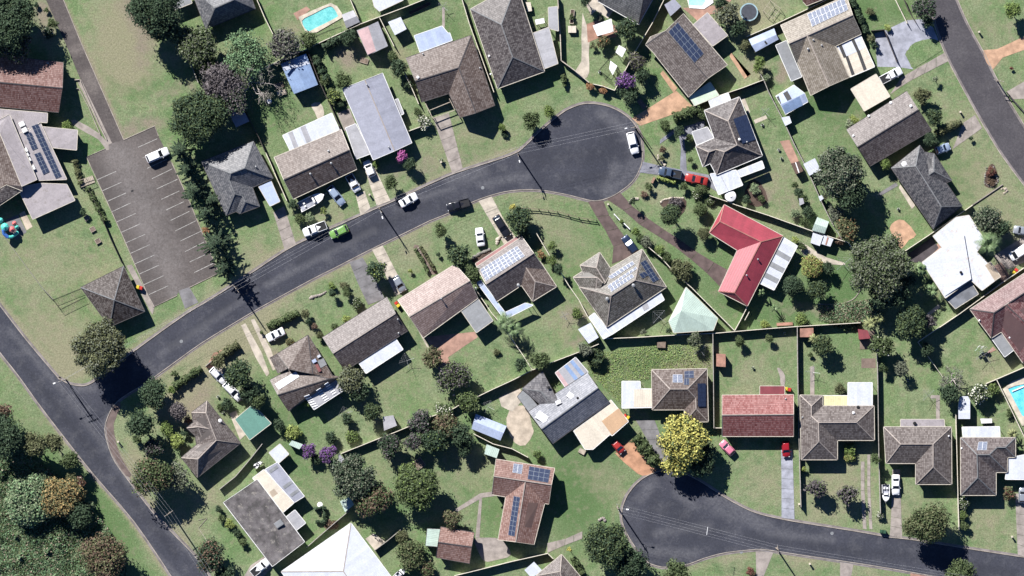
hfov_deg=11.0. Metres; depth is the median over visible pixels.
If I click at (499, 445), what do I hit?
fence
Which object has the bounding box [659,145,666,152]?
shrub
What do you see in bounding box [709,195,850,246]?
fence
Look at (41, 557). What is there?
undergrowth
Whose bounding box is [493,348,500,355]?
shrub
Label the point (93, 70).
kerb
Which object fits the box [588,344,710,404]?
long grass
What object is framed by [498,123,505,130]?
shrub
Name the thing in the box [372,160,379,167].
shrub
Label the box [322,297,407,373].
house
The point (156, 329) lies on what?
power line
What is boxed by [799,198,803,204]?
shed
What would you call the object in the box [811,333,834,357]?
tree
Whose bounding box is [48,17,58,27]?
shrub
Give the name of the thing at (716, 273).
driveway
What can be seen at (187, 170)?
norfolk pine
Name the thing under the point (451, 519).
tree
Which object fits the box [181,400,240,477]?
house
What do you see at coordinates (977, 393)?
tree
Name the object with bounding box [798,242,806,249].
shrub
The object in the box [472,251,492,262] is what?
garden bed
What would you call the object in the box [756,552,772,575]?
driveway
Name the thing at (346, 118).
patio
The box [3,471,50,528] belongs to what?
tree
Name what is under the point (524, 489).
house
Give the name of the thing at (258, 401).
tree
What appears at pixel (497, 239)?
rock edging
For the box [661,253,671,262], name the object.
shrub
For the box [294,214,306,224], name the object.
shrub
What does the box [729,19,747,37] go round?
tree
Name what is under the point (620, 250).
driveway
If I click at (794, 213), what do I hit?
shrub
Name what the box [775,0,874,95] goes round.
house
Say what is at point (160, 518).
road gutter
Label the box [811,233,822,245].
shed
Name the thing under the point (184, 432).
shrub
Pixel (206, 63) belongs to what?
tree
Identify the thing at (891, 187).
path
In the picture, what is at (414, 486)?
tree
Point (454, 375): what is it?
tree
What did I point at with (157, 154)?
parked car
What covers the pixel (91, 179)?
footbridge
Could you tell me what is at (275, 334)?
parked car
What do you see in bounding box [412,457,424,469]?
sandpit
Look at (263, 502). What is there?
house
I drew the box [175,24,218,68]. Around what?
tree
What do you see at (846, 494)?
tree
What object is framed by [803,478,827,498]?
tree
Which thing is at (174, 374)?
shrub
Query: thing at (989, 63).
kerb
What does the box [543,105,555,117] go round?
shrub
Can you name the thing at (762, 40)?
shed
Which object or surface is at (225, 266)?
norfolk pine
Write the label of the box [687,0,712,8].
swimming pool
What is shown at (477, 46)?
fence
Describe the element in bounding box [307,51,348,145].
fence
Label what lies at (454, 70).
house
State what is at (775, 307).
palm tree
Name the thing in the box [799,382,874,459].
house
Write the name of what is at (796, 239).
shrub
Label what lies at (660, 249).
shrub
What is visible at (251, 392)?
tree
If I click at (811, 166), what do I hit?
shed
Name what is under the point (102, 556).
tree
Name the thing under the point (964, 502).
shrub
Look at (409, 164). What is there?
tree
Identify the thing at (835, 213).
tree
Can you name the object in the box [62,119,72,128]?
shrub
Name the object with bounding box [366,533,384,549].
patio
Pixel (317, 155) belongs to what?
house
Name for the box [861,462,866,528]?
driveway
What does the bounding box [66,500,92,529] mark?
tree
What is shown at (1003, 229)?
tree
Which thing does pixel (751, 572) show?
shrub
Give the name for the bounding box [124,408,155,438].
tree
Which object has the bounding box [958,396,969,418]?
shed
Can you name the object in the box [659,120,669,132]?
shrub
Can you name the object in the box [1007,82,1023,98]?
driveway
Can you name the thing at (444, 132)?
driveway
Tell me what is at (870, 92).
carport
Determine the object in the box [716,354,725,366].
shed
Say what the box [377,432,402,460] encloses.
tree
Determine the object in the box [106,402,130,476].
worn verge
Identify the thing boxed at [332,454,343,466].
shed
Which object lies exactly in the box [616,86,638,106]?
tree
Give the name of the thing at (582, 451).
garden bench
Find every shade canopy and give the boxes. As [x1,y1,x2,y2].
[526,2,531,11]
[535,18,544,24]
[609,61,616,74]
[616,45,625,56]
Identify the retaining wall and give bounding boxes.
[74,79,106,139]
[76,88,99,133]
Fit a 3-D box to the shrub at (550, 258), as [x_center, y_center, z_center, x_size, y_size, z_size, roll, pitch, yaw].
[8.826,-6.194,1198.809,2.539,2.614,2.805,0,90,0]
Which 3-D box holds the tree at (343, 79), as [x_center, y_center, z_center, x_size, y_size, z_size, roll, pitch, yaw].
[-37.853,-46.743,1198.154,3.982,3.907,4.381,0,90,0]
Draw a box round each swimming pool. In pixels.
[299,3,341,32]
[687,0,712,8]
[1003,377,1023,425]
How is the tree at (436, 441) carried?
on the ground at (144, 80)
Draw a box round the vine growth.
[818,299,881,323]
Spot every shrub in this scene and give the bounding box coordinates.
[43,26,55,39]
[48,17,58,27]
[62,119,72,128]
[76,476,85,486]
[79,208,85,215]
[88,501,95,509]
[132,435,140,443]
[160,420,172,438]
[168,385,175,392]
[170,370,178,376]
[170,432,184,448]
[180,430,187,435]
[184,416,191,422]
[202,226,209,233]
[215,505,222,512]
[216,404,223,410]
[218,515,226,521]
[221,397,232,410]
[225,518,235,528]
[233,529,241,537]
[238,538,246,545]
[273,418,285,431]
[284,424,302,439]
[285,338,294,344]
[287,199,298,209]
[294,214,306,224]
[299,30,317,49]
[301,309,309,318]
[305,212,314,221]
[310,453,321,464]
[311,323,317,328]
[316,331,323,339]
[320,75,329,85]
[320,207,326,213]
[324,519,338,530]
[325,431,337,445]
[326,88,341,104]
[328,281,336,289]
[328,288,335,296]
[330,323,338,328]
[336,98,344,107]
[339,281,349,289]
[341,315,351,321]
[341,412,353,424]
[343,287,351,297]
[345,430,359,443]
[352,296,362,309]
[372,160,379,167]
[388,50,398,61]
[395,530,408,543]
[403,80,413,89]
[413,107,422,116]
[417,114,431,131]
[420,561,433,575]
[433,401,452,417]
[435,221,447,237]
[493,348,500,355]
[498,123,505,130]
[501,130,507,138]
[520,228,531,238]
[532,450,541,458]
[537,250,546,258]
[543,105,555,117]
[546,241,557,250]
[546,255,556,265]
[571,306,582,319]
[586,82,594,89]
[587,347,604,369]
[589,42,596,48]
[596,35,610,49]
[599,85,607,93]
[628,196,635,204]
[631,227,640,236]
[638,233,643,240]
[640,190,648,198]
[640,235,651,248]
[645,182,652,190]
[654,244,664,253]
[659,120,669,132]
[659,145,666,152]
[659,204,681,225]
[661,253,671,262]
[668,197,683,208]
[668,258,692,282]
[678,182,688,190]
[686,134,693,141]
[691,190,702,201]
[692,202,707,215]
[695,184,708,195]
[697,227,710,241]
[698,108,706,119]
[705,195,715,205]
[735,335,744,346]
[739,38,751,51]
[742,194,751,203]
[746,567,754,575]
[749,182,760,194]
[753,56,765,72]
[758,195,764,201]
[760,320,769,327]
[761,73,770,81]
[765,334,773,341]
[782,275,804,297]
[789,209,801,217]
[791,182,797,187]
[791,236,798,242]
[794,188,803,195]
[795,312,807,327]
[798,195,806,202]
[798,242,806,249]
[800,217,810,226]
[800,254,823,278]
[802,206,814,218]
[822,261,834,274]
[833,316,858,331]
[834,382,845,394]
[836,236,844,244]
[843,454,856,462]
[844,118,853,127]
[849,114,858,123]
[865,8,875,15]
[867,34,875,41]
[876,511,884,518]
[878,362,887,371]
[880,158,891,169]
[884,24,890,31]
[959,497,969,509]
[959,510,967,519]
[959,520,969,530]
[985,383,1000,395]
[986,166,996,176]
[986,178,995,186]
[1003,486,1015,500]
[1005,409,1013,416]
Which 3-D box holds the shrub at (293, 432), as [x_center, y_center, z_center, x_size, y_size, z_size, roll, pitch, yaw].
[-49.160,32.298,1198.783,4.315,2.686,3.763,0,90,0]
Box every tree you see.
[0,0,38,54]
[0,33,32,64]
[0,404,13,417]
[0,412,25,461]
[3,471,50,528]
[20,431,48,456]
[39,476,87,518]
[42,431,63,453]
[59,450,80,469]
[66,473,76,481]
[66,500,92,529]
[69,316,127,380]
[75,531,128,575]
[124,0,184,39]
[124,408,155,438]
[129,457,175,498]
[137,376,168,410]
[142,437,163,458]
[146,20,182,43]
[166,88,231,148]
[167,460,192,493]
[168,402,188,421]
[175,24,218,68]
[194,57,217,75]
[196,536,225,573]
[199,61,247,100]
[211,354,224,369]
[214,566,235,575]
[222,27,274,83]
[222,87,247,116]
[223,357,253,389]
[231,52,283,115]
[239,383,260,402]
[250,393,266,409]
[266,27,304,62]
[301,443,315,459]
[318,446,337,464]
[329,453,377,500]
[335,70,351,88]
[335,364,365,393]
[342,29,356,46]
[349,382,368,402]
[354,481,395,518]
[363,401,380,421]
[365,261,387,282]
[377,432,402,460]
[384,175,397,189]
[390,58,408,78]
[390,465,440,512]
[393,539,426,571]
[395,148,407,162]
[397,461,416,477]
[403,157,416,170]
[403,432,422,451]
[406,408,431,436]
[420,429,447,452]
[422,345,442,368]
[430,412,458,439]
[434,360,472,393]
[442,510,463,530]
[446,244,471,268]
[447,421,474,448]
[455,391,481,413]
[457,443,472,457]
[464,264,480,281]
[492,310,514,334]
[504,204,532,236]
[505,322,524,338]
[514,357,527,372]
[522,111,539,130]
[529,352,550,370]
[554,263,562,273]
[577,342,593,356]
[580,0,590,6]
[581,521,632,572]
[612,17,638,42]
[613,548,649,575]
[614,71,636,89]
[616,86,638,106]
[628,51,647,70]
[634,67,650,85]
[655,411,712,465]
[659,456,691,477]
[660,557,691,575]
[673,125,684,137]
[687,331,700,347]
[689,443,717,477]
[712,2,739,28]
[713,0,728,8]
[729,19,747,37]
[758,289,764,296]
[771,304,778,311]
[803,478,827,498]
[805,280,828,299]
[808,333,818,344]
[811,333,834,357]
[812,145,866,201]
[829,205,844,223]
[834,178,867,213]
[834,215,859,239]
[836,485,859,507]
[847,232,914,301]
[863,316,876,330]
[866,275,913,309]
[867,334,895,356]
[870,452,881,463]
[872,312,885,323]
[894,360,907,376]
[895,303,926,339]
[898,271,918,287]
[901,501,951,544]
[911,0,936,21]
[912,87,932,106]
[915,261,926,276]
[921,341,933,356]
[923,17,934,28]
[923,132,938,146]
[924,282,937,296]
[925,315,936,327]
[926,108,942,126]
[937,383,961,404]
[938,365,964,390]
[944,558,976,575]
[968,383,987,404]
[971,205,1002,233]
[974,232,1002,256]
[991,219,1011,236]
[1003,1,1021,18]
[1008,429,1018,438]
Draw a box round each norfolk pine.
[169,138,195,160]
[176,157,200,178]
[181,177,209,204]
[190,199,223,227]
[196,221,238,268]
[204,191,218,207]
[212,257,235,281]
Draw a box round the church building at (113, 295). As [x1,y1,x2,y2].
[81,266,144,325]
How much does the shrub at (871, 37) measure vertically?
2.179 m
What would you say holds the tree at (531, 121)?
on the ground at (144, 80)
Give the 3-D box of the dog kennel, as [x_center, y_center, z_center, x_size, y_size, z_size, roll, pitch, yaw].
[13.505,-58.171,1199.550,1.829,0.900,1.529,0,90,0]
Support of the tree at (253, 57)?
on the ground at (144, 80)
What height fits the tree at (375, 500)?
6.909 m
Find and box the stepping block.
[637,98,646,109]
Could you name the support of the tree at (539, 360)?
on the ground at (144, 80)
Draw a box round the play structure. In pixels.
[0,217,18,238]
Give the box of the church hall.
[0,109,77,218]
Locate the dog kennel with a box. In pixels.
[568,26,575,32]
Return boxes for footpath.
[77,80,111,144]
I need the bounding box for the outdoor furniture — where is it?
[253,461,262,468]
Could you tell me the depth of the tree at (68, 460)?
1194.72 m
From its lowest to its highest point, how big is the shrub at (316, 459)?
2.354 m
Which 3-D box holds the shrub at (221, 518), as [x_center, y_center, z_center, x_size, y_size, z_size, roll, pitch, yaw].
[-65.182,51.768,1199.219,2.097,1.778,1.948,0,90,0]
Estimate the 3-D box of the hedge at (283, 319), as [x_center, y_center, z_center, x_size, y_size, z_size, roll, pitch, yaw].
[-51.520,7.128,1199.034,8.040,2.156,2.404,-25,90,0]
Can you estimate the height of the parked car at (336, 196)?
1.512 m
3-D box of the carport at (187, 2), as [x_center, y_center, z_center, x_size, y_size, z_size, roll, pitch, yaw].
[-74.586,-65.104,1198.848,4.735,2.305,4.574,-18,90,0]
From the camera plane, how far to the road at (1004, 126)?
1199.99 m
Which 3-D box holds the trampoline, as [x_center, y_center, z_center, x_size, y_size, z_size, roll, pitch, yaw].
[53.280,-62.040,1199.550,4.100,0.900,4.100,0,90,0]
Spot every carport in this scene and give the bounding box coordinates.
[173,0,191,8]
[259,181,279,205]
[269,444,288,462]
[710,161,764,194]
[851,74,889,110]
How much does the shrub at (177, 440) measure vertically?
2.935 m
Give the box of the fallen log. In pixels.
[309,291,326,299]
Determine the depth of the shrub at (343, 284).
1198.84 m
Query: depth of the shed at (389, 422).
1197.90 m
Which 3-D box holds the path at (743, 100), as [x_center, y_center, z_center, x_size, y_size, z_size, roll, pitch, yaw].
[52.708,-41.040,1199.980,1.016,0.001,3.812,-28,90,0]
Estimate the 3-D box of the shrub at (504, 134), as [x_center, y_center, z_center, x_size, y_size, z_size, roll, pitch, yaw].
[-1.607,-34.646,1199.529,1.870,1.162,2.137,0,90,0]
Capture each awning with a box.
[372,0,403,11]
[525,562,540,575]
[692,127,713,144]
[708,93,730,106]
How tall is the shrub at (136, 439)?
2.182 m
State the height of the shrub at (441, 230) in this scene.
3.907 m
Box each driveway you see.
[216,367,241,402]
[241,324,268,375]
[245,557,272,575]
[251,319,274,369]
[273,206,295,249]
[350,257,383,304]
[356,191,369,214]
[364,162,389,204]
[372,246,405,294]
[433,113,462,173]
[479,197,514,243]
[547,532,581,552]
[588,201,631,263]
[607,192,726,285]
[615,438,656,475]
[632,91,691,125]
[636,420,667,464]
[639,162,715,190]
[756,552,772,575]
[781,449,793,518]
[840,562,852,575]
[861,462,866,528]
[867,455,871,528]
[875,19,938,68]
[890,470,901,537]
[891,53,947,92]
[953,115,981,148]
[983,37,1023,68]
[994,237,1023,268]
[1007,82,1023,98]
[1015,493,1023,556]
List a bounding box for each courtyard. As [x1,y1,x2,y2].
[475,538,510,561]
[587,0,612,17]
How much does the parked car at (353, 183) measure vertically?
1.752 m
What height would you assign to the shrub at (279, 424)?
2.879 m
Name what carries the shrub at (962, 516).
on the ground at (144, 80)
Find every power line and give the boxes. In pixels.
[61,382,170,513]
[64,289,228,378]
[165,512,213,575]
[233,207,377,288]
[379,148,516,209]
[520,122,634,152]
[619,507,775,551]
[779,545,950,575]
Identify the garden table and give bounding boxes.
[980,419,991,422]
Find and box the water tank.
[725,190,735,201]
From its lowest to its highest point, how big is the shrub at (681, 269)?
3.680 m
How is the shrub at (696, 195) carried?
on the ground at (144, 80)
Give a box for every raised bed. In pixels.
[409,2,430,14]
[569,9,574,23]
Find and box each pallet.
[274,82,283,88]
[276,89,286,95]
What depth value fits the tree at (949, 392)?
1196.02 m
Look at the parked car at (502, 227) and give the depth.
1198.87 m
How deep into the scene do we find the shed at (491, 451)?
1198.00 m
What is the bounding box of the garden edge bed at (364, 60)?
[360,57,368,63]
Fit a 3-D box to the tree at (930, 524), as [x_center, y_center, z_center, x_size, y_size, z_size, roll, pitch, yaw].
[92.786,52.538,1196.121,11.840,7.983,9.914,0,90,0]
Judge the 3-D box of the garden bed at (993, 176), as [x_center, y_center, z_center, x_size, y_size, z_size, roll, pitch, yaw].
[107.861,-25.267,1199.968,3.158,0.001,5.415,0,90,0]
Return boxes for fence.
[0,231,49,295]
[88,188,121,262]
[219,444,261,489]
[245,109,264,151]
[260,0,422,70]
[266,154,286,200]
[306,510,349,547]
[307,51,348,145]
[341,432,394,453]
[454,553,552,575]
[462,0,493,91]
[473,433,526,456]
[475,289,532,369]
[478,344,597,396]
[528,208,596,220]
[536,233,598,332]
[594,0,663,90]
[605,322,860,338]
[648,247,734,330]
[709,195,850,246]
[712,334,713,427]
[747,0,825,36]
[759,73,841,238]
[797,327,800,506]
[871,29,896,61]
[876,353,880,513]
[905,205,972,250]
[918,268,1023,341]
[955,414,958,528]
[985,367,1023,383]
[996,379,1023,436]
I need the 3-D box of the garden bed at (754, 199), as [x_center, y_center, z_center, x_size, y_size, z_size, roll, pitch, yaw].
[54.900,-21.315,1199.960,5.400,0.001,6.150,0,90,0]
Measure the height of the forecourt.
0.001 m
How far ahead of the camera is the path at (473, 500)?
1199.96 m
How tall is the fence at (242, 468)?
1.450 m
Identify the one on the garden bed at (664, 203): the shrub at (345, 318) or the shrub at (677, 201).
the shrub at (677, 201)
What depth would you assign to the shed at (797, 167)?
1198.10 m
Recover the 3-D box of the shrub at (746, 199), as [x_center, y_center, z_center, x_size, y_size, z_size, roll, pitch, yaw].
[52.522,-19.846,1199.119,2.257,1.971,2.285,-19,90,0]
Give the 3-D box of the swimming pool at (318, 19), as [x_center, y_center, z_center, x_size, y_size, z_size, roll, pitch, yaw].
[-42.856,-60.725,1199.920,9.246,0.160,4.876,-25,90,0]
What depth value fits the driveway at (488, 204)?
1199.95 m
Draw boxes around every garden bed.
[413,244,436,274]
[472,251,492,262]
[660,198,685,212]
[745,180,767,206]
[860,331,874,348]
[861,358,875,367]
[984,164,997,187]
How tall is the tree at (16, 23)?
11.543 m
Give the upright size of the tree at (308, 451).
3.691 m
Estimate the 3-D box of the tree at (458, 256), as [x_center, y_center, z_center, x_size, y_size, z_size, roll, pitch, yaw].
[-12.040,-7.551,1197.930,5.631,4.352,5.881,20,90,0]
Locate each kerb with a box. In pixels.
[0,103,642,385]
[0,352,170,575]
[63,0,123,139]
[86,149,176,306]
[104,221,428,447]
[109,448,208,575]
[124,126,158,139]
[172,163,217,287]
[621,470,1023,562]
[650,549,930,575]
[933,21,1023,185]
[958,1,1023,124]
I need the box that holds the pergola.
[425,98,454,118]
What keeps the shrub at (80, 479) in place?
on the ground at (144, 80)
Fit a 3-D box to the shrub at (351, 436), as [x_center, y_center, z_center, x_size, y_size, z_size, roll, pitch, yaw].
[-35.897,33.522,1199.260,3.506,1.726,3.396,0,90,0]
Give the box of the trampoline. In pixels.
[740,3,757,20]
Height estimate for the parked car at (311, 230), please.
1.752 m
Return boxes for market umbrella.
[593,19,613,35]
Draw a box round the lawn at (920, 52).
[908,39,941,67]
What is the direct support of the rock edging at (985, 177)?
on the garden bed at (993, 176)
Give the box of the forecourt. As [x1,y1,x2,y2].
[127,265,153,314]
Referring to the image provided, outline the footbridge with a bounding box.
[78,175,94,186]
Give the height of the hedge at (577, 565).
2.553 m
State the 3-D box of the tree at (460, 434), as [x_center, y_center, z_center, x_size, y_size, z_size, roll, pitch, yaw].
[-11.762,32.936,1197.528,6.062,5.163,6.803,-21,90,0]
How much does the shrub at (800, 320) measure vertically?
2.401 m
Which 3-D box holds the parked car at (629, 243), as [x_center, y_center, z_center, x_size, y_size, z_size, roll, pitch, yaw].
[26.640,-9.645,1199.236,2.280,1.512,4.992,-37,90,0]
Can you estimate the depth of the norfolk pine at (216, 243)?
1195.60 m
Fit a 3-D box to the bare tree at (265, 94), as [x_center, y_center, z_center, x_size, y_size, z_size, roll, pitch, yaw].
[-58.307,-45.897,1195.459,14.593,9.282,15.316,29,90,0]
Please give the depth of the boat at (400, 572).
1198.55 m
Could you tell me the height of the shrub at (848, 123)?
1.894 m
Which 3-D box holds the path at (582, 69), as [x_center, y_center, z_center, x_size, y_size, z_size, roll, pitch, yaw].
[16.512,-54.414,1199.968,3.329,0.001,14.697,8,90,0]
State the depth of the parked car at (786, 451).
1198.89 m
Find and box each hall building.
[0,56,63,112]
[281,523,390,575]
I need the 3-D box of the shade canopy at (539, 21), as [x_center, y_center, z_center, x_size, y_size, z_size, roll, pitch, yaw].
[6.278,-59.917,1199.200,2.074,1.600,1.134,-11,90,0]
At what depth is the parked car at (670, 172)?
1198.85 m
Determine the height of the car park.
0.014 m
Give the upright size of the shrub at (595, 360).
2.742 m
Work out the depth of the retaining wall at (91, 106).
1199.60 m
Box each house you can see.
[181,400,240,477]
[195,0,255,28]
[201,141,272,215]
[223,462,305,565]
[270,335,342,410]
[274,113,356,198]
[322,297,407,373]
[342,73,411,159]
[398,264,492,337]
[406,26,494,117]
[470,0,558,88]
[475,234,556,317]
[491,459,554,544]
[517,357,627,449]
[536,554,579,575]
[573,249,666,338]
[597,0,652,24]
[621,368,708,421]
[645,13,727,105]
[695,97,762,174]
[709,204,797,305]
[722,386,793,436]
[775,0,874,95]
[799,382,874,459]
[802,0,820,5]
[847,91,931,165]
[883,419,951,484]
[891,145,961,228]
[922,215,1000,308]
[960,426,1023,495]
[970,273,1023,362]
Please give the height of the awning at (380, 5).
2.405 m
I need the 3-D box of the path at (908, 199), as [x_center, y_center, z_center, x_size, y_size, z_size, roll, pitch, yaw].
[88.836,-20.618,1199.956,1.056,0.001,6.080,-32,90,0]
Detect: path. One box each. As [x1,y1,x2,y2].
[71,119,108,149]
[206,350,220,367]
[438,363,444,372]
[442,7,444,27]
[455,492,494,511]
[475,497,481,537]
[575,13,589,78]
[660,71,676,92]
[660,121,703,142]
[679,122,704,172]
[730,53,750,78]
[741,98,749,113]
[754,115,766,123]
[777,368,784,385]
[780,140,798,162]
[800,242,844,264]
[810,366,813,394]
[879,183,897,195]
[899,185,914,207]
[927,304,939,314]
[931,395,939,418]
[984,347,995,355]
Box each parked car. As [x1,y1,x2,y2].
[145,147,169,162]
[209,366,224,383]
[222,381,240,400]
[250,558,269,575]
[266,327,285,341]
[302,221,327,236]
[326,185,345,206]
[329,224,348,238]
[345,173,360,192]
[363,160,375,177]
[392,275,405,292]
[398,192,417,207]
[446,198,469,210]
[475,227,484,246]
[492,214,510,237]
[611,440,624,454]
[621,234,638,253]
[626,131,638,154]
[658,167,681,178]
[685,173,707,185]
[719,439,735,455]
[781,441,790,456]
[879,67,902,83]
[892,474,899,494]
[934,143,950,154]
[1009,244,1023,260]
[1013,226,1023,234]
[1018,487,1023,502]
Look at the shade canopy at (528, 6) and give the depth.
1199.00 m
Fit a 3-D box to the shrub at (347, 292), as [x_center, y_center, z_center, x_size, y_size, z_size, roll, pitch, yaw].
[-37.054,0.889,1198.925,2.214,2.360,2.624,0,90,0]
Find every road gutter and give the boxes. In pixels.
[0,101,644,384]
[0,354,169,575]
[105,222,429,447]
[110,450,210,575]
[619,469,1022,562]
[650,550,926,575]
[928,0,1023,183]
[956,0,1023,127]
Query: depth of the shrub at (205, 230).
1199.04 m
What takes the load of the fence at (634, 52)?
on the ground at (144, 80)
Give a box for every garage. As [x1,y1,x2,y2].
[281,54,317,93]
[357,22,387,54]
[425,527,473,563]
[668,287,717,332]
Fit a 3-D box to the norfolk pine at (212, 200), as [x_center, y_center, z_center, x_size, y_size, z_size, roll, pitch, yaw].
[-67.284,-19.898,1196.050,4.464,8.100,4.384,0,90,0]
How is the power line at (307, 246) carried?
attached to the power pole
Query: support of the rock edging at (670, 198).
on the garden bed at (664, 203)
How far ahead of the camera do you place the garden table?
1199.10 m
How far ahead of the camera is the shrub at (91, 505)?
1197.39 m
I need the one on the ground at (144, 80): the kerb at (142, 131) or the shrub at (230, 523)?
the shrub at (230, 523)
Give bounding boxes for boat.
[297,193,326,211]
[393,569,404,575]
[881,483,889,502]
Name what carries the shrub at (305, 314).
on the ground at (144, 80)
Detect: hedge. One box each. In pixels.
[71,159,83,184]
[85,186,107,221]
[171,365,202,390]
[216,339,240,360]
[265,309,299,329]
[311,54,329,79]
[314,505,327,523]
[321,29,352,52]
[413,247,428,272]
[419,245,435,271]
[561,74,566,86]
[570,556,585,574]
[630,432,660,467]
[656,176,675,184]
[671,105,701,123]
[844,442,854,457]
[849,0,869,34]
[932,119,963,136]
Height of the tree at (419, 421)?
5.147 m
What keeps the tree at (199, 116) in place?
on the ground at (144, 80)
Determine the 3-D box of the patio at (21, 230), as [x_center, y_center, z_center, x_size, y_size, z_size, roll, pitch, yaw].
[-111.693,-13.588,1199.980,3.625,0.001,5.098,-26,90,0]
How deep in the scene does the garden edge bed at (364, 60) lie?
1199.75 m
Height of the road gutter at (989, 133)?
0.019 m
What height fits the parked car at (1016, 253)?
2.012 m
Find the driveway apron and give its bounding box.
[179,287,197,308]
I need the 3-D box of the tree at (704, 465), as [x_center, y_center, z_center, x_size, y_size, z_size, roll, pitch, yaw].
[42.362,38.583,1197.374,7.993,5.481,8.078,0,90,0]
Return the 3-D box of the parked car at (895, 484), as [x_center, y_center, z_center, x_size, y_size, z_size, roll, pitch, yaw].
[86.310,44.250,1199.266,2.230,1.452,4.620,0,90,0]
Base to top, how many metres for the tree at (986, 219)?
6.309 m
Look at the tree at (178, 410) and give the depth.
1196.12 m
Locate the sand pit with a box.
[890,220,915,247]
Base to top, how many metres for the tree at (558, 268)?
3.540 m
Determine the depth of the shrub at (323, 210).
1198.48 m
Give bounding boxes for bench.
[578,448,585,454]
[777,322,792,325]
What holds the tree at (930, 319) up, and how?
on the ground at (144, 80)
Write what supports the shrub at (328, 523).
on the ground at (144, 80)
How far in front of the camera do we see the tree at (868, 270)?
1190.90 m
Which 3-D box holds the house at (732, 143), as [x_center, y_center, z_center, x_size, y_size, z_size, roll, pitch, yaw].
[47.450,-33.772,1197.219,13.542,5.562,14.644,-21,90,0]
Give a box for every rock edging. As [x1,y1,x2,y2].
[472,248,490,258]
[495,235,501,244]
[660,197,683,202]
[983,166,998,187]
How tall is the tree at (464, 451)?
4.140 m
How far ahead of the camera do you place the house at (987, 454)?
1196.72 m
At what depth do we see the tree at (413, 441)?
1195.93 m
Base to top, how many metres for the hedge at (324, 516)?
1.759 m
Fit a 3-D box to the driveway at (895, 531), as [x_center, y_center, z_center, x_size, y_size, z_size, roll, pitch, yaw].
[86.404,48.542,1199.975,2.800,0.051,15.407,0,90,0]
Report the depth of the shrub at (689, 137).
1198.68 m
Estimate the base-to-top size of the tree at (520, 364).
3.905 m
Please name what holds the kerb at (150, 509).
on the ground at (144, 80)
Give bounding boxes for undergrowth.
[0,442,126,575]
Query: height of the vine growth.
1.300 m
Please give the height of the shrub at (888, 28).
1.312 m
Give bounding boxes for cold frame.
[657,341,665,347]
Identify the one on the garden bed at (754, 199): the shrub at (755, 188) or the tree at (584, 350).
the shrub at (755, 188)
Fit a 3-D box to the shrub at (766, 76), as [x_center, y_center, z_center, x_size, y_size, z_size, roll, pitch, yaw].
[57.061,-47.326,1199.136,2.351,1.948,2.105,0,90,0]
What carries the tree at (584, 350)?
on the ground at (144, 80)
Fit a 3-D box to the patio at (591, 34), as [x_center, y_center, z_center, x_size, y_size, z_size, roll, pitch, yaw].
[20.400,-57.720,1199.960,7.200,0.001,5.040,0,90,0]
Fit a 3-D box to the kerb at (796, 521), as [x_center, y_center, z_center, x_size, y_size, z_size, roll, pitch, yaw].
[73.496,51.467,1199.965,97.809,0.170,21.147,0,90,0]
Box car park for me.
[87,125,217,305]
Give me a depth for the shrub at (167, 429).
1197.69 m
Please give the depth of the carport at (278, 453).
1197.50 m
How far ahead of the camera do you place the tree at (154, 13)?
1190.31 m
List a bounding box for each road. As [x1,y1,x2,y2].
[0,104,641,575]
[622,471,1023,575]
[933,0,1023,180]
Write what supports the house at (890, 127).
on the ground at (144, 80)
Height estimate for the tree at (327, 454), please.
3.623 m
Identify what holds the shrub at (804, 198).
on the ground at (144, 80)
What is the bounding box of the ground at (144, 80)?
[0,0,1023,575]
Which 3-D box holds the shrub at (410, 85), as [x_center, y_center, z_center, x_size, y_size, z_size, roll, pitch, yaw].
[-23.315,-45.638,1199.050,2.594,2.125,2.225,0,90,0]
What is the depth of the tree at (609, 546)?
1193.06 m
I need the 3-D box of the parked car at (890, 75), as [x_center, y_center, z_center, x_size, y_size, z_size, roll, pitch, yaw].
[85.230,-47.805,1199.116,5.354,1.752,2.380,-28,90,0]
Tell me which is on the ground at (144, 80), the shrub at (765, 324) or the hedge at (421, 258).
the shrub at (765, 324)
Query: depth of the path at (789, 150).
1199.95 m
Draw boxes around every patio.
[6,215,25,239]
[19,211,31,229]
[229,411,244,438]
[293,6,309,19]
[311,102,323,118]
[337,109,354,130]
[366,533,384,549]
[425,332,477,365]
[499,388,520,410]
[507,405,533,445]
[587,20,616,41]
[683,0,730,19]
[907,238,937,261]
[994,262,1009,281]
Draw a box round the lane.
[46,0,122,142]
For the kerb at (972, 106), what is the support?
on the ground at (144, 80)
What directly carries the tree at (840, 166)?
on the ground at (144, 80)
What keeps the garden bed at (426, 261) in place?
on the ground at (144, 80)
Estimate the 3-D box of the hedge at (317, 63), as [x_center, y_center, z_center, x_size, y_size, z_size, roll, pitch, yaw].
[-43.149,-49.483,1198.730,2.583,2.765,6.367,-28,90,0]
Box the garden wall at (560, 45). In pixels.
[557,0,588,82]
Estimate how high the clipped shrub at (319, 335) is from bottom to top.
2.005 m
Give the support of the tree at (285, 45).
on the ground at (144, 80)
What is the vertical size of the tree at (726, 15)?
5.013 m
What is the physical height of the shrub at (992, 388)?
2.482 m
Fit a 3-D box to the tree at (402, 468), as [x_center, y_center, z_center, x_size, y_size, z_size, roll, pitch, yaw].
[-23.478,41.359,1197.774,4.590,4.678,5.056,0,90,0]
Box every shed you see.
[231,107,248,126]
[235,406,270,439]
[289,441,302,448]
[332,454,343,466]
[340,497,353,511]
[342,10,358,27]
[383,415,396,429]
[388,17,405,34]
[472,414,505,439]
[484,445,498,457]
[578,323,597,343]
[665,0,680,15]
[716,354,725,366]
[749,29,777,51]
[776,85,807,114]
[782,116,791,125]
[791,161,802,173]
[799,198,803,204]
[800,328,813,336]
[803,158,820,175]
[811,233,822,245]
[812,217,828,233]
[821,235,832,245]
[858,329,869,338]
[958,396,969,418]

